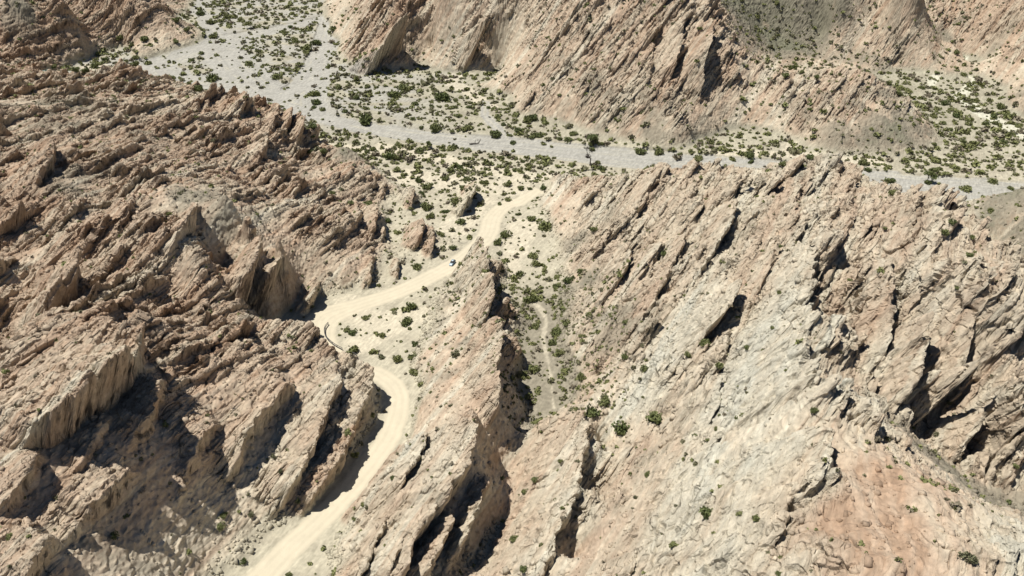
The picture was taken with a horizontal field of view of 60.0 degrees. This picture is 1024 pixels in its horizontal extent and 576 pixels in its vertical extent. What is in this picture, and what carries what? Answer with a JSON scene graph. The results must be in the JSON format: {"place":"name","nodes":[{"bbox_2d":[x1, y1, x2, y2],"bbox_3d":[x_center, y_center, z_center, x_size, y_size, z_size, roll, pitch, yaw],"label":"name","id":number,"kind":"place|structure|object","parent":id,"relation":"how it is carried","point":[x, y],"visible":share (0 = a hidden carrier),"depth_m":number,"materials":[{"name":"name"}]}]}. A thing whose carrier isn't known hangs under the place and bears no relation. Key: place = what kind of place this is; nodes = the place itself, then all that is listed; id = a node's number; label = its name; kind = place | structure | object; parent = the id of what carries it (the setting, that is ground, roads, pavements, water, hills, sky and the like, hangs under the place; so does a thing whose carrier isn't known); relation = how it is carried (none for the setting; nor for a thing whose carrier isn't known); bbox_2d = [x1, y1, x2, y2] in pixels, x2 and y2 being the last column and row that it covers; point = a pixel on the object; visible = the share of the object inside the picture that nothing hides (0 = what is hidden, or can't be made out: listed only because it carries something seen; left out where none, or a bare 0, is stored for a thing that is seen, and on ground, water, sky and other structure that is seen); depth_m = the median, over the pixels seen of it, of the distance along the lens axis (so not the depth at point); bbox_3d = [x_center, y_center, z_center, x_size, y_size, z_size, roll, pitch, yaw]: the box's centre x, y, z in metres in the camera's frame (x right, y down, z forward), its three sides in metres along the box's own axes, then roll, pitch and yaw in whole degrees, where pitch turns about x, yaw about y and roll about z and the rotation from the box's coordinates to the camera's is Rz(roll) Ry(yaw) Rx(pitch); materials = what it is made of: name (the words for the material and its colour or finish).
{"place":"outdoors","nodes":[
{"label":"outdoors","id":0,"kind":"place"},
{"bbox_2d":[0,0,199,77],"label":"rock ridge","id":1,"kind":"object","parent":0,"point":[66,35],"visible":0.78,"depth_m":621.69,"materials":[{"name":"stone"}]},
{"bbox_2d":[131,10,201,56],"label":"sandy knoll","id":2,"kind":"structure","parent":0,"point":[155,25],"depth_m":656.02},
{"bbox_2d":[0,296,381,575],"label":"rock ridge","id":3,"kind":"object","parent":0,"point":[167,552],"visible":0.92,"depth_m":252.30,"materials":[{"name":"stone"}]},
{"bbox_2d":[0,444,43,506],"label":"rock slab","id":4,"kind":"object","parent":3,"relation":"on","point":[11,489],"visible":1,"depth_m":212.44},
{"bbox_2d":[0,520,60,575],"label":"rock slab","id":5,"kind":"object","parent":3,"relation":"on","point":[40,547],"visible":0.98,"depth_m":200.82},
{"bbox_2d":[0,316,145,450],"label":"rock slab","id":6,"kind":"object","parent":3,"relation":"on","point":[64,404],"visible":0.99,"depth_m":227.70,"materials":[{"name":"stone"}]},
{"bbox_2d":[68,406,112,471],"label":"rock slab","id":7,"kind":"object","parent":3,"relation":"on","point":[92,434],"visible":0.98,"depth_m":229.22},
{"bbox_2d":[50,457,133,534],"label":"rock slab","id":8,"kind":"object","parent":3,"relation":"on","point":[86,502],"visible":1,"depth_m":221.72,"materials":[{"name":"stone"}]},
{"bbox_2d":[116,373,166,441],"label":"rock slab","id":9,"kind":"object","parent":3,"relation":"on","point":[146,410],"visible":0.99,"depth_m":243.25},
{"bbox_2d":[181,410,220,484],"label":"rock slab","id":10,"kind":"object","parent":3,"relation":"on","point":[200,430],"visible":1,"depth_m":251.84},
{"bbox_2d":[217,521,225,531],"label":"shrub","id":11,"kind":"object","parent":3,"relation":"on","point":[220,526],"visible":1,"depth_m":251.59,"materials":[{"name":"green plant"}]},
{"bbox_2d":[221,373,294,478],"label":"rock slab","id":12,"kind":"object","parent":3,"relation":"on","point":[260,414],"visible":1,"depth_m":267.95,"materials":[{"name":"stone"}]},
{"bbox_2d":[262,360,342,509],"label":"rock slab","id":13,"kind":"object","parent":3,"relation":"on","point":[306,423],"visible":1,"depth_m":272.22,"materials":[{"name":"stone"}]},
{"bbox_2d":[290,356,374,509],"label":"rock slab","id":14,"kind":"object","parent":3,"relation":"on","point":[364,377],"visible":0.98,"depth_m":280.63,"materials":[{"name":"stone"}]},
{"bbox_2d":[0,58,471,338],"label":"rock ridge","id":15,"kind":"object","parent":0,"point":[222,220],"visible":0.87,"depth_m":375.48,"materials":[{"name":"stone"}]},
{"bbox_2d":[13,136,56,184],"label":"rock crag","id":16,"kind":"structure","parent":15,"relation":"on","point":[35,171],"depth_m":350.97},
{"bbox_2d":[6,245,81,336],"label":"rock crag","id":17,"kind":"structure","parent":15,"relation":"on","point":[57,291],"depth_m":291.10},
{"bbox_2d":[110,196,134,231],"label":"rock crag","id":18,"kind":"structure","parent":15,"relation":"on","point":[121,213],"depth_m":323.45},
{"bbox_2d":[167,202,197,249],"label":"rock crag","id":19,"kind":"structure","parent":15,"relation":"on","point":[185,223],"depth_m":317.31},
{"bbox_2d":[187,94,200,108],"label":"rock crag","id":20,"kind":"structure","parent":15,"relation":"on","point":[195,100],"depth_m":469.01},
{"bbox_2d":[216,95,229,110],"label":"rock crag","id":21,"kind":"structure","parent":15,"relation":"on","point":[225,100],"depth_m":471.62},
{"bbox_2d":[229,91,246,114],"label":"rock crag","id":22,"kind":"structure","parent":15,"relation":"on","point":[238,108],"depth_m":464.55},
{"bbox_2d":[223,233,263,300],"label":"rock crest","id":23,"kind":"object","parent":15,"relation":"on","point":[241,281],"visible":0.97,"depth_m":321.88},
{"bbox_2d":[246,125,269,158],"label":"rock crag","id":24,"kind":"structure","parent":15,"relation":"on","point":[261,136],"depth_m":426.97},
{"bbox_2d":[250,254,282,308],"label":"rock crest","id":25,"kind":"object","parent":15,"relation":"on","point":[266,276],"visible":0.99,"depth_m":344.38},
{"bbox_2d":[268,103,279,124],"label":"rock crag","id":26,"kind":"structure","parent":15,"relation":"on","point":[274,113],"depth_m":471.73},
{"bbox_2d":[281,107,292,128],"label":"rock crag","id":27,"kind":"structure","parent":15,"relation":"on","point":[285,121],"depth_m":475.83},
{"bbox_2d":[290,112,305,143],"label":"rock crag","id":28,"kind":"structure","parent":15,"relation":"on","point":[297,127],"depth_m":474.04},
{"bbox_2d":[349,200,361,215],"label":"rock crag","id":29,"kind":"structure","parent":15,"relation":"on","point":[354,206],"depth_m":412.06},
{"bbox_2d":[364,255,373,283],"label":"rock crag","id":30,"kind":"structure","parent":15,"relation":"on","point":[368,278],"depth_m":378.70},
{"bbox_2d":[362,204,378,231],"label":"rock crag","id":31,"kind":"structure","parent":15,"relation":"on","point":[371,211],"depth_m":412.75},
{"bbox_2d":[404,218,424,246],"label":"rock crag","id":32,"kind":"structure","parent":15,"relation":"on","point":[414,238],"depth_m":407.27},
{"bbox_2d":[422,227,434,254],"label":"rock crag","id":33,"kind":"structure","parent":15,"relation":"on","point":[429,245],"depth_m":403.67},
{"bbox_2d":[452,194,469,211],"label":"rock crag","id":34,"kind":"structure","parent":15,"relation":"on","point":[461,205],"depth_m":435.96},
{"bbox_2d":[246,188,541,575],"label":"dirt road","id":35,"kind":"structure","parent":0,"point":[280,558],"depth_m":305.35,"materials":[{"name":"soil"}]},
{"bbox_2d":[336,256,548,575],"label":"rock ridge","id":36,"kind":"object","parent":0,"point":[499,497],"visible":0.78,"depth_m":279.51,"materials":[{"name":"stone"}]},
{"bbox_2d":[335,517,386,575],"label":"rock slab","id":37,"kind":"object","parent":36,"relation":"on","point":[368,537],"visible":1,"depth_m":240.67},
{"bbox_2d":[365,536,403,575],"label":"rock slab","id":38,"kind":"object","parent":36,"relation":"on","point":[383,561],"visible":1,"depth_m":229.33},
{"bbox_2d":[344,431,427,520],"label":"rock slab","id":39,"kind":"object","parent":36,"relation":"on","point":[385,491],"visible":0.95,"depth_m":254.65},
{"bbox_2d":[363,501,437,575],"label":"rock slab","id":40,"kind":"object","parent":36,"relation":"on","point":[420,521],"visible":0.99,"depth_m":232.63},
{"bbox_2d":[364,412,478,525],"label":"rock slab","id":41,"kind":"object","parent":36,"relation":"on","point":[416,491],"visible":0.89,"depth_m":246.34,"materials":[{"name":"stone"}]},
{"bbox_2d":[407,510,454,575],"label":"rock slab","id":42,"kind":"object","parent":36,"relation":"on","point":[443,523],"visible":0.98,"depth_m":232.15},
{"bbox_2d":[451,348,459,357],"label":"shrub","id":43,"kind":"object","parent":36,"relation":"on","point":[454,354],"visible":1,"depth_m":320.35,"materials":[{"name":"green plant"}]},
{"bbox_2d":[446,476,490,562],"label":"rock slab","id":44,"kind":"object","parent":36,"relation":"on","point":[465,518],"visible":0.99,"depth_m":242.13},
{"bbox_2d":[451,236,494,322],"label":"rock spire","id":45,"kind":"object","parent":36,"relation":"on","point":[475,303],"visible":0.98,"depth_m":353.52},
{"bbox_2d":[464,316,505,420],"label":"rock spire","id":46,"kind":"object","parent":36,"relation":"on","point":[486,379],"visible":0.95,"depth_m":293.72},
{"bbox_2d":[0,89,1023,575],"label":"loose stones","id":47,"kind":"object","parent":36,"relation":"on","point":[480,557],"visible":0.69,"depth_m":267.41,"materials":[{"name":"stone"}]},
{"bbox_2d":[63,0,1023,575],"bbox_3d":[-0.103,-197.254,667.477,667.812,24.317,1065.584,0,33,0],"label":"valley floor","id":48,"kind":"structure","parent":0,"point":[547,400],"depth_m":470.70,"materials":[{"name":"sand"}]},
{"bbox_2d":[297,280,319,309],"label":"rock crag","id":49,"kind":"structure","parent":48,"relation":"on","point":[307,298],"depth_m":361.73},
{"bbox_2d":[346,345,358,354],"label":"shrub","id":50,"kind":"object","parent":48,"relation":"on","point":[354,349],"visible":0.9,"depth_m":337.30,"materials":[{"name":"green plant"}]},
{"bbox_2d":[359,113,370,126],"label":"shrub","id":51,"kind":"object","parent":48,"relation":"on","point":[365,120],"visible":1,"depth_m":537.16,"materials":[{"name":"green plant"}]},
{"bbox_2d":[349,13,408,71],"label":"rock fin","id":52,"kind":"object","parent":48,"relation":"on","point":[383,41],"visible":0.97,"depth_m":605.15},
{"bbox_2d":[384,153,394,159],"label":"shrub","id":53,"kind":"object","parent":48,"relation":"on","point":[388,156],"visible":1,"depth_m":493.07,"materials":[{"name":"green plant"}]},
{"bbox_2d":[391,259,399,273],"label":"rock crag","id":54,"kind":"structure","parent":48,"relation":"on","point":[395,268],"depth_m":386.60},
{"bbox_2d":[387,88,403,97],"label":"shrub","id":55,"kind":"object","parent":48,"relation":"on","point":[393,93],"visible":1,"depth_m":574.00,"materials":[{"name":"green plant"}]},
{"bbox_2d":[392,355,402,362],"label":"shrub","id":56,"kind":"object","parent":48,"relation":"on","point":[397,358],"visible":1,"depth_m":331.15,"materials":[{"name":"green plant"}]},
{"bbox_2d":[400,316,412,327],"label":"shrub","id":57,"kind":"object","parent":48,"relation":"on","point":[406,321],"visible":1,"depth_m":353.79,"materials":[{"name":"green plant"}]},
{"bbox_2d":[405,186,414,206],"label":"rock crag","id":58,"kind":"structure","parent":48,"relation":"on","point":[411,195],"depth_m":443.11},
{"bbox_2d":[406,302,417,309],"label":"shrub","id":59,"kind":"object","parent":48,"relation":"on","point":[412,306],"visible":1,"depth_m":363.05,"materials":[{"name":"green plant"}]},
{"bbox_2d":[420,201,432,210],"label":"shrub","id":60,"kind":"object","parent":48,"relation":"on","point":[426,206],"visible":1,"depth_m":443.39,"materials":[{"name":"green plant"}]},
{"bbox_2d":[422,182,432,190],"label":"shrub","id":61,"kind":"object","parent":48,"relation":"on","point":[425,186],"visible":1,"depth_m":462.78,"materials":[{"name":"green plant"}]},
{"bbox_2d":[429,122,443,132],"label":"shrub","id":62,"kind":"object","parent":48,"relation":"on","point":[435,127],"visible":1,"depth_m":527.26,"materials":[{"name":"green plant"}]},
{"bbox_2d":[434,91,450,101],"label":"shrub","id":63,"kind":"object","parent":48,"relation":"on","point":[441,95],"visible":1,"depth_m":567.92,"materials":[{"name":"green plant"}]},
{"bbox_2d":[449,196,461,205],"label":"shrub","id":64,"kind":"object","parent":48,"relation":"on","point":[454,200],"visible":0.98,"depth_m":440.11,"materials":[{"name":"green plant"}]},
{"bbox_2d":[451,17,486,69],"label":"rock fin","id":65,"kind":"object","parent":48,"relation":"on","point":[465,45],"visible":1,"depth_m":604.29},
{"bbox_2d":[461,181,476,204],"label":"rock crag","id":66,"kind":"structure","parent":48,"relation":"on","point":[469,192],"depth_m":445.89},
{"bbox_2d":[489,130,501,138],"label":"shrub","id":67,"kind":"object","parent":48,"relation":"on","point":[496,134],"visible":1,"depth_m":520.31,"materials":[{"name":"green plant"}]},
{"bbox_2d":[500,230,511,238],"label":"shrub","id":68,"kind":"object","parent":48,"relation":"on","point":[504,234],"visible":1,"depth_m":417.79,"materials":[{"name":"green plant"}]},
{"bbox_2d":[0,0,1023,575],"bbox_3d":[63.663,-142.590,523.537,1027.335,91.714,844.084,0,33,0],"label":"scattered shrubs","id":69,"kind":"object","parent":48,"relation":"on","point":[794,150],"visible":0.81,"depth_m":507.66,"materials":[{"name":"green plant"}]},
{"bbox_2d":[522,295,537,303],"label":"shrub","id":70,"kind":"object","parent":48,"relation":"on","point":[530,299],"visible":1,"depth_m":368.01,"materials":[{"name":"green plant"}]},
{"bbox_2d":[528,364,540,373],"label":"shrub","id":71,"kind":"object","parent":48,"relation":"on","point":[533,368],"visible":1,"depth_m":326.63,"materials":[{"name":"green plant"}]},
{"bbox_2d":[537,221,551,231],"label":"shrub","id":72,"kind":"object","parent":48,"relation":"on","point":[544,226],"visible":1,"depth_m":423.48,"materials":[{"name":"green plant"}]},
{"bbox_2d":[549,327,561,335],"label":"shrub","id":73,"kind":"object","parent":48,"relation":"on","point":[557,331],"visible":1,"depth_m":346.25,"materials":[{"name":"green plant"}]},
{"bbox_2d":[321,0,780,145],"bbox_3d":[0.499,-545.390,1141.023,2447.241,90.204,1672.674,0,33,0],"label":"hill","id":74,"kind":"structure","parent":0,"point":[508,37],"depth_m":553.06,"materials":[{"name":"stone"}]},
{"bbox_2d":[656,19,683,83],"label":"rock fin","id":75,"kind":"object","parent":74,"relation":"on","point":[669,48],"visible":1,"depth_m":530.34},
{"bbox_2d":[680,18,716,92],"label":"rock fin","id":76,"kind":"object","parent":74,"relation":"on","point":[698,46],"visible":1,"depth_m":526.03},
{"bbox_2d":[492,392,650,575],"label":"rubble slope","id":77,"kind":"structure","parent":0,"point":[597,474],"depth_m":254.30,"materials":[{"name":"stone"}]},
{"bbox_2d":[489,407,591,575],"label":"rock fin","id":78,"kind":"object","parent":77,"relation":"on","point":[567,453],"visible":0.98,"depth_m":252.96,"materials":[{"name":"stone"}]},
{"bbox_2d":[586,403,599,417],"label":"shrub","id":79,"kind":"object","parent":77,"relation":"on","point":[593,413],"visible":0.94,"depth_m":280.69,"materials":[{"name":"green plant"}]},
{"bbox_2d":[597,395,609,406],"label":"shrub","id":80,"kind":"object","parent":77,"relation":"on","point":[604,400],"visible":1,"depth_m":283.93,"materials":[{"name":"green plant"}]},
{"bbox_2d":[611,420,629,434],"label":"shrub","id":81,"kind":"object","parent":77,"relation":"on","point":[618,426],"visible":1,"depth_m":275.49,"materials":[{"name":"green plant"}]},
{"bbox_2d":[139,0,1023,200],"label":"river bed","id":82,"kind":"object","parent":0,"point":[617,156],"visible":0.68,"depth_m":542.61,"materials":[{"name":"gravel"}]},
{"bbox_2d":[205,73,218,82],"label":"shrub","id":83,"kind":"object","parent":82,"relation":"on","point":[212,78],"visible":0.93,"depth_m":600.43,"materials":[{"name":"green plant"}]},
{"bbox_2d":[586,133,599,145],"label":"tree","id":84,"kind":"object","parent":82,"relation":"on","point":[592,137],"visible":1,"depth_m":508.26,"materials":[{"name":"green plant"}]},
{"bbox_2d":[634,147,646,155],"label":"shrub","id":85,"kind":"object","parent":82,"relation":"on","point":[640,151],"visible":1,"depth_m":501.55,"materials":[{"name":"green plant"}]},
{"bbox_2d":[923,170,938,179],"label":"shrub","id":86,"kind":"object","parent":82,"relation":"on","point":[932,174],"visible":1,"depth_m":469.19,"materials":[{"name":"green plant"}]},
{"bbox_2d":[959,185,971,192],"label":"shrub","id":87,"kind":"object","parent":82,"relation":"on","point":[967,188],"visible":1,"depth_m":463.15,"materials":[{"name":"green plant"}]},
{"bbox_2d":[536,151,1023,575],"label":"pale hill","id":88,"kind":"structure","parent":0,"point":[998,396],"depth_m":250.16,"materials":[{"name":"stone"}]},
{"bbox_2d":[563,275,575,283],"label":"shrub","id":89,"kind":"object","parent":88,"relation":"on","point":[568,279],"visible":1,"depth_m":376.40,"materials":[{"name":"green plant"}]},
{"bbox_2d":[591,241,631,305],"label":"rock crag","id":90,"kind":"structure","parent":88,"relation":"on","point":[617,260],"depth_m":354.13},
{"bbox_2d":[626,173,656,218],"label":"rock crag","id":91,"kind":"structure","parent":88,"relation":"on","point":[640,197],"depth_m":393.25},
{"bbox_2d":[628,242,661,299],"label":"rock crag","id":92,"kind":"structure","parent":88,"relation":"on","point":[652,252],"depth_m":342.01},
{"bbox_2d":[645,410,661,424],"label":"shrub","id":93,"kind":"object","parent":88,"relation":"on","point":[655,417],"visible":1,"depth_m":267.78,"materials":[{"name":"green plant"}]},
{"bbox_2d":[633,228,689,317],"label":"rock crag","id":94,"kind":"structure","parent":88,"relation":"on","point":[676,243],"depth_m":330.61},
{"bbox_2d":[663,199,738,296],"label":"rock crag","id":95,"kind":"structure","parent":88,"relation":"on","point":[721,230],"depth_m":329.91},
{"bbox_2d":[698,339,710,346],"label":"shrub","id":96,"kind":"object","parent":88,"relation":"on","point":[703,342],"visible":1,"depth_m":280.63,"materials":[{"name":"green plant"}]},
{"bbox_2d":[699,506,712,520],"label":"shrub","id":97,"kind":"object","parent":88,"relation":"on","point":[705,511],"visible":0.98,"depth_m":199.97,"materials":[{"name":"green plant"}]},
{"bbox_2d":[670,279,742,351],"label":"rock crag","id":98,"kind":"structure","parent":88,"relation":"on","point":[698,323],"depth_m":288.09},
{"bbox_2d":[738,265,768,301],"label":"rock crag","id":99,"kind":"structure","parent":88,"relation":"on","point":[756,276],"depth_m":295.12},
{"bbox_2d":[673,425,835,561],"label":"rock crag","id":100,"kind":"structure","parent":88,"relation":"on","point":[763,483],"depth_m":191.90,"materials":[{"name":"stone"}]},
{"bbox_2d":[734,329,821,420],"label":"rock crest","id":101,"kind":"object","parent":88,"relation":"on","point":[761,370],"visible":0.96,"depth_m":233.86,"materials":[{"name":"stone"}]},
{"bbox_2d":[746,244,817,352],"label":"rock crest","id":102,"kind":"object","parent":88,"relation":"on","point":[785,302],"visible":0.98,"depth_m":270.91,"materials":[{"name":"stone"}]},
{"bbox_2d":[855,257,896,364],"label":"rock crag","id":103,"kind":"structure","parent":88,"relation":"on","point":[875,322],"depth_m":261.99,"materials":[{"name":"stone"}]},
{"bbox_2d":[879,311,934,411],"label":"rock crag","id":104,"kind":"structure","parent":88,"relation":"on","point":[907,346],"depth_m":240.93,"materials":[{"name":"stone"}]},
{"bbox_2d":[906,350,993,421],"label":"rock crag","id":105,"kind":"structure","parent":88,"relation":"on","point":[936,387],"depth_m":238.14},
{"bbox_2d":[923,300,978,374],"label":"rock crag","id":106,"kind":"structure","parent":88,"relation":"on","point":[944,340],"depth_m":250.47,"materials":[{"name":"stone"}]},
{"bbox_2d":[930,410,987,460],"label":"rock crag","id":107,"kind":"structure","parent":88,"relation":"on","point":[951,428],"depth_m":237.16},
{"bbox_2d":[957,551,978,564],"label":"shrub","id":108,"kind":"object","parent":88,"relation":"on","point":[972,559],"visible":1,"depth_m":150.93,"materials":[{"name":"green plant"}]},
{"bbox_2d":[720,0,910,70],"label":"scree slope","id":109,"kind":"structure","parent":0,"point":[821,15],"depth_m":624.14,"materials":[{"name":"gravel"}]},
{"bbox_2d":[729,63,940,152],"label":"hill","id":110,"kind":"structure","parent":0,"point":[791,86],"depth_m":519.25,"materials":[{"name":"stone"}]},
{"bbox_2d":[824,0,975,75],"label":"hill","id":111,"kind":"structure","parent":0,"point":[903,31],"depth_m":619.15,"materials":[{"name":"stone"}]},
{"bbox_2d":[928,0,1023,113],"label":"hill","id":112,"kind":"structure","parent":0,"point":[1001,21],"depth_m":623.00,"materials":[{"name":"stone"}]},
{"bbox_2d":[966,189,1023,256],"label":"scree slope","id":113,"kind":"structure","parent":0,"point":[999,230],"depth_m":414.47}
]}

